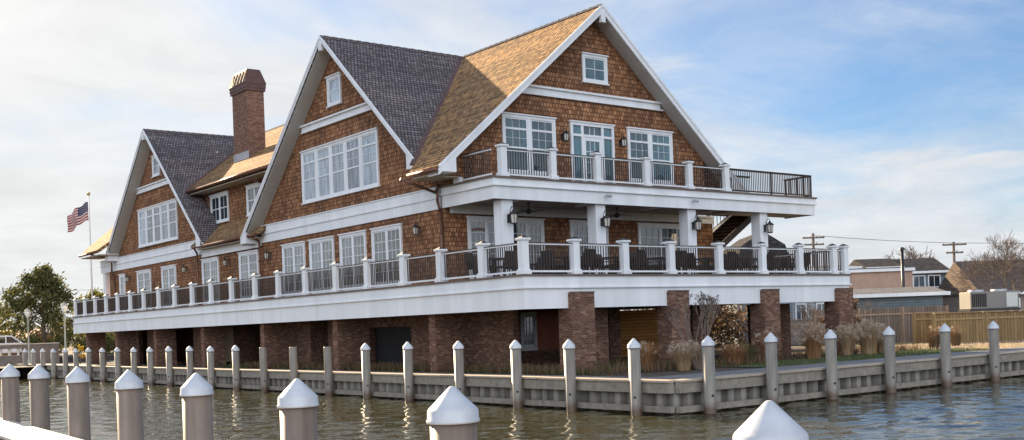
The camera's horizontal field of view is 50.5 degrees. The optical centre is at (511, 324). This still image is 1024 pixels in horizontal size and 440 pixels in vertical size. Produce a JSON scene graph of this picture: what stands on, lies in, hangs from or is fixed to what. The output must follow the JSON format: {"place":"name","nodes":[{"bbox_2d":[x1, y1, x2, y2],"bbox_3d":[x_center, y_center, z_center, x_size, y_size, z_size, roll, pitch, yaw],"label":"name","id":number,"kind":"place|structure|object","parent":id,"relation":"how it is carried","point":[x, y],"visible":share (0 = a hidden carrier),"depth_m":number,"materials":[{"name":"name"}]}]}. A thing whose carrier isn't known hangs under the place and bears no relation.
{"place":"outdoors","nodes":[
{"label":"outdoors","id":0,"kind":"place"},
{"bbox_2d":[60,353,114,362],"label":"street","id":1,"kind":"structure","parent":0,"point":[110,356],"depth_m":86.11,"materials":[{"name":"asphalt"}]},
{"bbox_2d":[0,336,25,354],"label":"pickup truck","id":2,"kind":"object","parent":1,"relation":"on","point":[9,340],"visible":0.16,"depth_m":84.92,"materials":[{"name":"paint"}]},
{"bbox_2d":[0,262,90,353],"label":"tree","id":3,"kind":"object","parent":1,"relation":"on","point":[50,293],"visible":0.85,"depth_m":93.86,"materials":[{"name":"green plant"}]},
{"bbox_2d":[87,192,92,314],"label":"flagpole","id":4,"kind":"object","parent":1,"relation":"on","point":[88,193],"visible":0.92,"depth_m":87.93,"materials":[{"name":"metal"}]},
{"bbox_2d":[67,202,88,231],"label":"flag","id":5,"kind":"object","parent":4,"relation":"attached to","point":[77,216],"visible":1,"depth_m":88.00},
{"bbox_2d":[73,332,114,353],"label":"hedge","id":6,"kind":"object","parent":1,"relation":"on","point":[110,343],"visible":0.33,"depth_m":90.75,"materials":[{"name":"green plant"}]},
{"bbox_2d":[59,342,921,384],"bbox_3d":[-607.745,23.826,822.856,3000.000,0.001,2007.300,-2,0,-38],"label":"ground","id":7,"kind":"structure","parent":0,"point":[794,348],"depth_m":35.59,"materials":[{"name":"soil"}]},
{"bbox_2d":[13,364,675,415],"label":"seawall","id":8,"kind":"object","parent":7,"relation":"on","point":[613,394],"visible":0.52,"depth_m":34.97,"materials":[{"name":"wood"}]},
{"bbox_2d":[36,363,684,383],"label":"walkway","id":9,"kind":"structure","parent":7,"relation":"on","point":[425,372],"depth_m":37.79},
{"bbox_2d":[0,336,726,367],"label":"parking lot","id":10,"kind":"structure","parent":7,"relation":"on","point":[84,362],"depth_m":78.32,"materials":[{"name":"asphalt"}]},
{"bbox_2d":[0,302,33,355],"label":"evergreen tree","id":11,"kind":"object","parent":10,"relation":"on","point":[9,332],"visible":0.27,"depth_m":100.19,"materials":[{"name":"green plant"}]},
{"bbox_2d":[0,342,59,371],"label":"bridge parapet","id":12,"kind":"structure","parent":10,"relation":"on","point":[18,357],"depth_m":81.61,"materials":[{"name":"concrete"}]},
{"bbox_2d":[46,287,114,353],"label":"evergreen tree","id":13,"kind":"object","parent":10,"relation":"on","point":[98,294],"visible":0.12,"depth_m":102.52,"materials":[{"name":"green plant"}]},
{"bbox_2d":[72,3,854,372],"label":"shingled clubhouse","id":14,"kind":"structure","parent":7,"relation":"on","point":[348,175],"depth_m":44.98,"materials":[{"name":"brown wood"}]},
{"bbox_2d":[136,269,151,310],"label":"french door","id":15,"kind":"structure","parent":14,"relation":"in","point":[143,276],"depth_m":66.86,"materials":[{"name":"white paint"}]},
{"bbox_2d":[150,155,160,177],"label":"window","id":16,"kind":"structure","parent":14,"relation":"in","point":[155,166],"depth_m":64.84,"materials":[{"name":"white paint"}]},
{"bbox_2d":[137,198,178,247],"bbox_3d":[-21.202,-5.999,64.805,0.120,2.350,6.580,-2,0,-38],"label":"window","id":17,"kind":"structure","parent":14,"relation":"in","point":[157,223],"depth_m":64.69,"materials":[{"name":"glass"}]},
{"bbox_2d":[160,264,176,307],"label":"french door","id":18,"kind":"structure","parent":14,"relation":"in","point":[168,273],"depth_m":63.53,"materials":[{"name":"white paint"}]},
{"bbox_2d":[201,257,219,304],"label":"french door","id":19,"kind":"structure","parent":14,"relation":"in","point":[210,266],"depth_m":58.57,"materials":[{"name":"white paint"}]},
{"bbox_2d":[209,190,229,223],"bbox_3d":[-16.049,-6.387,59.505,0.120,1.650,2.480,-2,0,-38],"label":"window","id":20,"kind":"structure","parent":14,"relation":"in","point":[219,202],"depth_m":59.41,"materials":[{"name":"white paint"}]},
{"bbox_2d":[237,249,259,300],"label":"french door","id":21,"kind":"structure","parent":14,"relation":"in","point":[248,260],"depth_m":54.86,"materials":[{"name":"white paint"}]},
{"bbox_2d":[245,182,260,216],"bbox_3d":[-13.271,-6.463,55.902,0.120,1.600,1.980,-2,0,-38],"label":"window","id":22,"kind":"structure","parent":14,"relation":"in","point":[252,190],"depth_m":56.26,"materials":[{"name":"white paint"}]},
{"bbox_2d":[280,241,305,296],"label":"french door","id":23,"kind":"structure","parent":14,"relation":"in","point":[293,254],"depth_m":50.70,"materials":[{"name":"white paint"}]},
{"bbox_2d":[307,236,334,293],"bbox_3d":[-8.506,-2.569,48.523,0.120,2.630,2.350,-2,0,-38],"label":"french door","id":24,"kind":"structure","parent":14,"relation":"in","point":[321,250],"depth_m":48.50,"materials":[{"name":"white paint"}]},
{"bbox_2d":[325,72,342,108],"bbox_3d":[-7.754,-10.191,47.189,0.120,1.350,1.280,-2,0,-38],"label":"window","id":25,"kind":"structure","parent":14,"relation":"in","point":[334,89],"depth_m":47.20,"materials":[{"name":"white paint"}]},
{"bbox_2d":[299,127,380,204],"bbox_3d":[-7.569,-6.786,47.109,0.120,2.430,6.880,-2,0,-38],"label":"window","id":26,"kind":"structure","parent":14,"relation":"in","point":[347,165],"depth_m":46.90,"materials":[{"name":"glass"}]},
{"bbox_2d":[337,230,366,290],"bbox_3d":[-6.788,-2.632,46.294,0.120,2.630,2.300,-2,0,-38],"label":"french door","id":27,"kind":"structure","parent":14,"relation":"in","point":[352,245],"depth_m":46.28,"materials":[{"name":"white paint"}]},
{"bbox_2d":[369,223,402,287],"bbox_3d":[-5.088,-2.694,44.089,0.120,2.630,2.390,-2,0,-38],"label":"french door","id":28,"kind":"structure","parent":14,"relation":"in","point":[386,241],"depth_m":44.07,"materials":[{"name":"white paint"}]},
{"bbox_2d":[375,326,410,365],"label":"garage door","id":29,"kind":"structure","parent":14,"relation":"in","point":[390,341],"depth_m":45.35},
{"bbox_2d":[466,216,495,278],"bbox_3d":[-0.938,-2.855,41.931,1.860,2.650,0.120,-2,0,-38],"label":"french door","id":30,"kind":"structure","parent":14,"relation":"in","point":[485,222],"depth_m":41.77,"materials":[{"name":"white paint"}]},
{"bbox_2d":[518,312,537,350],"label":"french door","id":31,"kind":"structure","parent":14,"relation":"in","point":[528,320],"depth_m":45.01,"materials":[{"name":"white paint"}]},
{"bbox_2d":[513,218,544,270],"bbox_3d":[0.645,-2.912,43.153,1.800,2.650,0.120,-2,0,-38],"label":"french door","id":32,"kind":"structure","parent":14,"relation":"in","point":[533,228],"depth_m":43.34,"materials":[{"name":"white paint"}]},
{"bbox_2d":[501,112,558,176],"bbox_3d":[0.699,-6.937,41.919,2.710,2.330,0.120,-2,0,-38],"label":"window","id":33,"kind":"structure","parent":14,"relation":"in","point":[520,131],"depth_m":41.87,"materials":[{"name":"white paint"}]},
{"bbox_2d":[541,250,564,273],"bbox_3d":[1.366,-2.053,36.874,0.650,0.920,0.653,-2,0,45],"label":"patio chair","id":34,"kind":"object","parent":14,"relation":"on","point":[550,261],"visible":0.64,"depth_m":36.68,"materials":[{"name":"wicker"}]},
{"bbox_2d":[568,220,609,269],"bbox_3d":[3.264,-3.008,45.175,2.180,2.650,0.120,-2,0,-38],"label":"french door","id":35,"kind":"structure","parent":14,"relation":"in","point":[578,228],"depth_m":44.93,"materials":[{"name":"white paint"}]},
{"bbox_2d":[568,120,614,182],"bbox_3d":[3.294,-6.821,43.916,2.430,2.710,0.120,-2,0,-38],"label":"entry door","id":36,"kind":"structure","parent":14,"relation":"in","point":[591,137],"depth_m":43.86,"materials":[{"name":"white paint"}]},
{"bbox_2d":[580,52,609,85],"bbox_3d":[3.378,-10.382,44.081,1.430,1.220,0.120,-2,0,-38],"label":"window","id":37,"kind":"structure","parent":14,"relation":"in","point":[594,66],"depth_m":44.09,"materials":[{"name":"white paint"}]},
{"bbox_2d":[626,127,675,184],"bbox_3d":[5.882,-7.111,45.920,2.730,2.300,0.120,-2,0,-38],"label":"window","id":38,"kind":"structure","parent":14,"relation":"in","point":[656,144],"depth_m":45.93,"materials":[{"name":"white paint"}]},
{"bbox_2d":[637,222,679,273],"bbox_3d":[6.579,-3.129,47.734,2.800,2.650,0.120,-2,0,-38],"label":"french door","id":39,"kind":"structure","parent":14,"relation":"in","point":[648,233],"depth_m":47.61,"materials":[{"name":"white paint"}]},
{"bbox_2d":[216,342,987,375],"bbox_3d":[2.063,1.374,48.716,19.757,0.419,26.786,-2,0,-38],"label":"ground cover","id":40,"kind":"object","parent":7,"relation":"on","point":[659,368],"visible":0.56,"depth_m":38.06,"materials":[{"name":"brown plant"}]},
{"bbox_2d":[639,340,661,371],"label":"grass clump","id":41,"kind":"object","parent":7,"relation":"on","point":[647,357],"visible":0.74,"depth_m":34.82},
{"bbox_2d":[666,339,698,370],"bbox_3d":[5.513,0.948,34.631,1.325,1.020,1.335,-2,0,20],"label":"grass clump","id":42,"kind":"object","parent":7,"relation":"on","point":[682,356],"visible":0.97,"depth_m":34.45,"materials":[{"name":"plant"}]},
{"bbox_2d":[665,290,723,369],"bbox_3d":[5.847,0.185,34.980,1.917,2.536,1.970,-2,0,17],"label":"crape myrtle","id":43,"kind":"object","parent":7,"relation":"on","point":[710,302],"visible":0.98,"depth_m":34.81,"materials":[{"name":"brown plant"}]},
{"bbox_2d":[634,304,797,350],"bbox_3d":[9.198,0.057,54.482,9.380,4.191,9.975,-2,0,-38],"label":"hedge","id":44,"kind":"object","parent":7,"relation":"on","point":[719,326],"visible":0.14,"depth_m":52.61,"materials":[{"name":"brown plant"}]},
{"bbox_2d":[717,234,794,345],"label":"house","id":45,"kind":"structure","parent":7,"relation":"on","point":[773,242],"depth_m":60.95,"materials":[{"name":"brown"}]},
{"bbox_2d":[752,329,778,360],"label":"grass clump","id":46,"kind":"object","parent":7,"relation":"on","point":[761,342],"visible":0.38,"depth_m":39.34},
{"bbox_2d":[790,319,811,344],"bbox_3d":[16.377,0.377,58.892,4.089,1.410,0.194,-2,0,0],"label":"board fence","id":47,"kind":"object","parent":7,"relation":"on","point":[796,322],"visible":0.01,"depth_m":58.90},
{"bbox_2d":[792,302,823,320],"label":"house","id":48,"kind":"structure","parent":7,"relation":"on","point":[796,312],"depth_m":62.40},
{"bbox_2d":[797,303,822,326],"bbox_3d":[14.392,-0.006,52.397,1.098,2.291,1.565,-2,0,25],"label":"bare sapling","id":49,"kind":"object","parent":7,"relation":"on","point":[804,313],"visible":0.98,"depth_m":52.30,"materials":[{"name":"brown plant"}]},
{"bbox_2d":[655,347,1023,377],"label":"walkway","id":50,"kind":"structure","parent":7,"relation":"on","point":[696,375],"depth_m":34.10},
{"bbox_2d":[820,298,862,342],"bbox_3d":[14.326,-0.203,46.821,1.800,2.686,1.931,-2,0,-38],"label":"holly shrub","id":51,"kind":"object","parent":7,"relation":"on","point":[855,305],"visible":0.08,"depth_m":46.45,"materials":[{"name":"brown plant"}]},
{"bbox_2d":[674,350,1023,414],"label":"seawall","id":52,"kind":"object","parent":7,"relation":"on","point":[750,389],"visible":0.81,"depth_m":31.62,"materials":[{"name":"wood"}]},
{"bbox_2d":[818,266,914,288],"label":"house","id":53,"kind":"structure","parent":7,"relation":"on","point":[883,277],"depth_m":74.94,"materials":[{"name":"beige paint"}]},
{"bbox_2d":[850,258,904,267],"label":"house","id":54,"kind":"structure","parent":7,"relation":"on","point":[876,263],"depth_m":94.08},
{"bbox_2d":[853,286,950,308],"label":"house","id":55,"kind":"structure","parent":7,"relation":"on","point":[910,296],"depth_m":62.02,"materials":[{"name":"stone"}]},
{"bbox_2d":[892,258,948,288],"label":"house","id":56,"kind":"structure","parent":7,"relation":"on","point":[932,272],"depth_m":92.04,"materials":[{"name":"grey"}]},
{"bbox_2d":[913,275,925,286],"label":"window","id":57,"kind":"structure","parent":56,"relation":"in","point":[918,280],"depth_m":92.01,"materials":[{"name":"white paint"}]},
{"bbox_2d":[928,275,940,286],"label":"window","id":58,"kind":"structure","parent":56,"relation":"in","point":[933,280],"depth_m":92.01,"materials":[{"name":"glass"}]},
{"bbox_2d":[823,341,1023,348],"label":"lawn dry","id":59,"kind":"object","parent":7,"relation":"on","point":[910,343],"visible":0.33,"depth_m":49.45,"materials":[{"name":"beige plant"}]},
{"bbox_2d":[812,305,948,344],"bbox_3d":[19.026,0.050,56.005,7.010,1.870,0.168,-2,0,0],"label":"board fence","id":60,"kind":"object","parent":59,"relation":"on","point":[898,320],"visible":0.33,"depth_m":56.02,"materials":[{"name":"wood"}]},
{"bbox_2d":[912,311,948,343],"bbox_3d":[20.356,0.157,52.746,1.808,1.560,0.194,-2,0,0],"label":"board fence","id":61,"kind":"object","parent":59,"relation":"on","point":[921,322],"visible":0.53,"depth_m":52.75,"materials":[{"name":"brown wood"}]},
{"bbox_2d":[856,340,1023,348],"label":"dry lawn grass","id":62,"kind":"structure","parent":59,"relation":"on","point":[1011,343],"depth_m":46.74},
{"bbox_2d":[950,326,964,346],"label":"grass clump","id":63,"kind":"object","parent":59,"relation":"on","point":[955,337],"visible":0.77,"depth_m":46.77,"materials":[{"name":"brown plant"}]},
{"bbox_2d":[932,310,1023,342],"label":"board fence","id":64,"kind":"object","parent":59,"relation":"on","point":[1010,323],"visible":0.69,"depth_m":50.94,"materials":[{"name":"brown wood"}]},
{"bbox_2d":[950,228,1023,293],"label":"bare tree","id":65,"kind":"object","parent":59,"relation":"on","point":[1006,261],"visible":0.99,"depth_m":68.06,"materials":[{"name":"brown plant"}]},
{"bbox_2d":[958,289,1020,312],"bbox_3d":[22.962,-0.439,52.239,2.400,2.520,1.400,-2,0,0],"label":"cooling unit","id":66,"kind":"object","parent":59,"relation":"on","point":[970,301],"visible":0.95,"depth_m":51.59,"materials":[{"name":"grey metal"}]},
{"bbox_2d":[939,259,1023,313],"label":"house","id":67,"kind":"structure","parent":7,"relation":"on","point":[951,301],"depth_m":87.30,"materials":[{"name":"beige"}]},
{"bbox_2d":[0,376,1023,439],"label":"water","id":68,"kind":"structure","parent":0,"point":[243,414],"depth_m":28.48,"materials":[{"name":"grey liquid"}]},
{"bbox_2d":[0,364,20,422],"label":"dock piling","id":69,"kind":"object","parent":68,"relation":"in","point":[10,389],"visible":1,"depth_m":22.01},
{"bbox_2d":[27,365,49,430],"bbox_3d":[-8.886,2.368,20.500,0.392,3.230,0.392,-2,0,-22],"label":"dock piling","id":70,"kind":"object","parent":68,"relation":"in","point":[38,376],"visible":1,"depth_m":20.36,"materials":[{"name":"wood"}]},
{"bbox_2d":[50,349,56,378],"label":"dock piling","id":71,"kind":"object","parent":68,"relation":"in","point":[53,363],"visible":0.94,"depth_m":71.41,"materials":[{"name":"grey wood"}]},
{"bbox_2d":[62,348,68,379],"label":"dock piling","id":72,"kind":"object","parent":68,"relation":"in","point":[65,363],"visible":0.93,"depth_m":69.22,"materials":[{"name":"grey wood"}]},
{"bbox_2d":[65,367,90,439],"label":"dock piling","id":73,"kind":"object","parent":68,"relation":"in","point":[77,380],"visible":1,"depth_m":17.77,"materials":[{"name":"wood"}]},
{"bbox_2d":[85,347,91,380],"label":"dock piling","id":74,"kind":"object","parent":68,"relation":"in","point":[88,350],"visible":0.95,"depth_m":65.33,"materials":[{"name":"grey wood"}]},
{"bbox_2d":[114,347,120,380],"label":"dock piling","id":75,"kind":"object","parent":68,"relation":"in","point":[117,350],"visible":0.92,"depth_m":61.05,"materials":[{"name":"grey wood"}]},
{"bbox_2d":[114,370,143,439],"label":"dock piling","id":76,"kind":"object","parent":68,"relation":"in","point":[129,386],"visible":1,"depth_m":14.86,"materials":[{"name":"wood"}]},
{"bbox_2d":[165,346,172,385],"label":"dock piling","id":77,"kind":"object","parent":68,"relation":"in","point":[169,363],"visible":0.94,"depth_m":54.67,"materials":[{"name":"grey wood"}]},
{"bbox_2d":[206,346,214,388],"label":"dock piling","id":78,"kind":"object","parent":68,"relation":"in","point":[210,364],"visible":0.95,"depth_m":50.42,"materials":[{"name":"grey wood"}]},
{"bbox_2d":[231,345,239,390],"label":"dock piling","id":79,"kind":"object","parent":68,"relation":"in","point":[235,350],"visible":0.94,"depth_m":48.16,"materials":[{"name":"grey wood"}]},
{"bbox_2d":[277,378,318,439],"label":"dock piling","id":80,"kind":"object","parent":68,"relation":"in","point":[297,402],"visible":1,"depth_m":9.98,"materials":[{"name":"wood"}]},
{"bbox_2d":[361,343,370,397],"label":"dock piling","id":81,"kind":"object","parent":68,"relation":"in","point":[366,369],"visible":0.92,"depth_m":39.07,"materials":[{"name":"grey wood"}]},
{"bbox_2d":[403,342,413,400],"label":"dock piling","id":82,"kind":"object","parent":68,"relation":"in","point":[408,370],"visible":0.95,"depth_m":36.81,"materials":[{"name":"grey wood"}]},
{"bbox_2d":[426,386,479,439],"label":"dock piling","id":83,"kind":"object","parent":68,"relation":"in","point":[452,412],"visible":1,"depth_m":7.72,"materials":[{"name":"plastic"}]},
{"bbox_2d":[510,340,522,407],"bbox_3d":[0.162,2.042,32.194,0.362,3.200,0.362,-2,0,-34],"label":"dock piling","id":84,"kind":"object","parent":68,"relation":"in","point":[516,374],"visible":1,"depth_m":32.06,"materials":[{"name":"grey wood"}]},
{"bbox_2d":[563,339,576,411],"bbox_3d":[1.646,1.998,30.270,0.362,3.200,0.362,-2,0,-22],"label":"dock piling","id":85,"kind":"object","parent":68,"relation":"in","point":[570,374],"visible":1,"depth_m":30.14,"materials":[{"name":"grey wood"}]},
{"bbox_2d":[627,338,641,414],"bbox_3d":[3.218,1.947,28.227,0.362,3.200,0.362,-2,0,-21],"label":"dock piling","id":86,"kind":"object","parent":68,"relation":"in","point":[633,346],"visible":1,"depth_m":28.10,"materials":[{"name":"grey wood"}]},
{"bbox_2d":[701,336,716,413],"bbox_3d":[5.064,1.875,27.783,0.362,3.200,0.362,-2,0,36],"label":"dock piling","id":87,"kind":"object","parent":68,"relation":"in","point":[708,363],"visible":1,"depth_m":27.65,"materials":[{"name":"grey wood"}]},
{"bbox_2d":[733,400,808,439],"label":"dock piling","id":88,"kind":"object","parent":68,"relation":"in","point":[769,420],"visible":1,"depth_m":5.37,"materials":[{"name":"plastic"}]},
{"bbox_2d":[0,0,1023,336],"label":"sky","id":89,"kind":"structure","parent":0,"point":[905,118],"materials":[{"name":"blue"}]},
{"bbox_2d":[715,348,988,366],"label":"lawn","id":90,"kind":"structure","parent":0,"point":[856,355],"depth_m":39.28,"materials":[{"name":"green plant"}]},
{"bbox_2d":[714,341,756,364],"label":"grass clump","id":91,"kind":"object","parent":90,"relation":"on","point":[733,352],"visible":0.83,"depth_m":37.33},
{"bbox_2d":[793,322,835,358],"bbox_3d":[11.065,0.557,39.890,1.467,1.397,1.415,-2,0,38],"label":"grass clump","id":92,"kind":"object","parent":90,"relation":"on","point":[813,340],"visible":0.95,"depth_m":39.74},
{"bbox_2d":[831,322,864,355],"bbox_3d":[12.822,0.540,41.648,1.351,1.303,1.380,-2,0,-38],"label":"grass clump","id":93,"kind":"object","parent":90,"relation":"on","point":[846,338],"visible":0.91,"depth_m":41.47,"materials":[{"name":"plant"}]},
{"bbox_2d":[850,318,884,354],"bbox_3d":[13.809,0.447,42.239,1.632,1.417,1.565,-2,0,-38],"label":"grass clump","id":94,"kind":"object","parent":90,"relation":"on","point":[867,340],"visible":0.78,"depth_m":41.97,"materials":[{"name":"plant"}]},
{"bbox_2d":[923,326,939,348],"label":"grass clump","id":95,"kind":"object","parent":90,"relation":"on","point":[933,337],"visible":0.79,"depth_m":45.03,"materials":[{"name":"brown plant"}]},
{"bbox_2d":[687,375,1023,435],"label":"water","id":96,"kind":"structure","parent":0,"point":[987,407],"depth_m":27.07,"materials":[{"name":"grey liquid"}]},
{"bbox_2d":[764,332,778,405],"bbox_3d":[7.034,1.803,29.305,0.362,3.200,0.362,-2,0,40],"label":"dock piling","id":97,"kind":"object","parent":96,"relation":"in","point":[770,340],"visible":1,"depth_m":29.17,"materials":[{"name":"grey wood"}]},
{"bbox_2d":[824,329,837,399],"bbox_3d":[9.115,1.727,30.911,0.362,3.200,0.362,-2,0,42],"label":"dock piling","id":98,"kind":"object","parent":96,"relation":"in","point":[830,336],"visible":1,"depth_m":30.78,"materials":[{"name":"grey wood"}]},
{"bbox_2d":[883,326,896,392],"bbox_3d":[11.393,1.644,32.670,0.362,3.200,0.362,-2,0,41],"label":"dock piling","id":99,"kind":"object","parent":96,"relation":"in","point":[889,357],"visible":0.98,"depth_m":32.54,"materials":[{"name":"grey wood"}]},
{"bbox_2d":[939,323,951,385],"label":"dock piling","id":100,"kind":"object","parent":96,"relation":"in","point":[945,353],"visible":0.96,"depth_m":34.42,"materials":[{"name":"grey wood"}]},
{"bbox_2d":[988,321,999,380],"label":"dock piling","id":101,"kind":"object","parent":96,"relation":"in","point":[993,330],"visible":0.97,"depth_m":36.23,"materials":[{"name":"grey wood"}]},
{"bbox_2d":[883,245,938,259],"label":"bare tree","id":102,"kind":"object","parent":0,"point":[910,254],"visible":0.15,"depth_m":129.61,"materials":[{"name":"brown plant"}]},
{"label":"water","id":103,"kind":"structure","parent":0,"visible":0},
{"bbox_2d":[0,418,81,439],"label":"seawall","id":104,"kind":"object","parent":103,"relation":"in","point":[11,430],"visible":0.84,"depth_m":18.58,"materials":[{"name":"concrete"}]},
{"bbox_2d":[99,348,105,381],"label":"dock piling","id":105,"kind":"object","parent":103,"relation":"in","point":[102,365],"visible":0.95,"depth_m":63.20,"materials":[{"name":"grey wood"}]},
{"bbox_2d":[130,347,137,375],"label":"dock piling","id":106,"kind":"object","parent":103,"relation":"in","point":[133,350],"visible":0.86,"depth_m":58.88,"materials":[{"name":"grey wood"}]},
{"bbox_2d":[146,347,153,384],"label":"dock piling","id":107,"kind":"object","parent":103,"relation":"in","point":[150,363],"visible":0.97,"depth_m":56.85,"materials":[{"name":"grey wood"}]},
{"bbox_2d":[186,346,193,379],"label":"dock piling","id":108,"kind":"object","parent":103,"relation":"in","point":[190,365],"visible":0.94,"depth_m":52.46,"materials":[{"name":"grey wood"}]},
{"bbox_2d":[180,373,213,439],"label":"dock piling","id":109,"kind":"object","parent":103,"relation":"in","point":[196,392],"visible":1,"depth_m":12.57,"materials":[{"name":"wood"}]},
{"bbox_2d":[259,347,267,391],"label":"dock piling","id":110,"kind":"object","parent":103,"relation":"in","point":[263,369],"visible":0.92,"depth_m":45.90,"materials":[{"name":"grey wood"}]},
{"bbox_2d":[289,347,297,383],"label":"dock piling","id":111,"kind":"object","parent":103,"relation":"in","point":[293,363],"visible":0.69,"depth_m":43.65,"materials":[{"name":"grey wood"}]},
{"bbox_2d":[323,347,333,395],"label":"dock piling","id":112,"kind":"object","parent":103,"relation":"in","point":[328,370],"visible":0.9,"depth_m":41.33,"materials":[{"name":"grey wood"}]},
{"bbox_2d":[453,341,464,395],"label":"dock piling","id":113,"kind":"object","parent":103,"relation":"in","point":[458,347],"visible":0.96,"depth_m":34.41,"materials":[{"name":"grey wood"}]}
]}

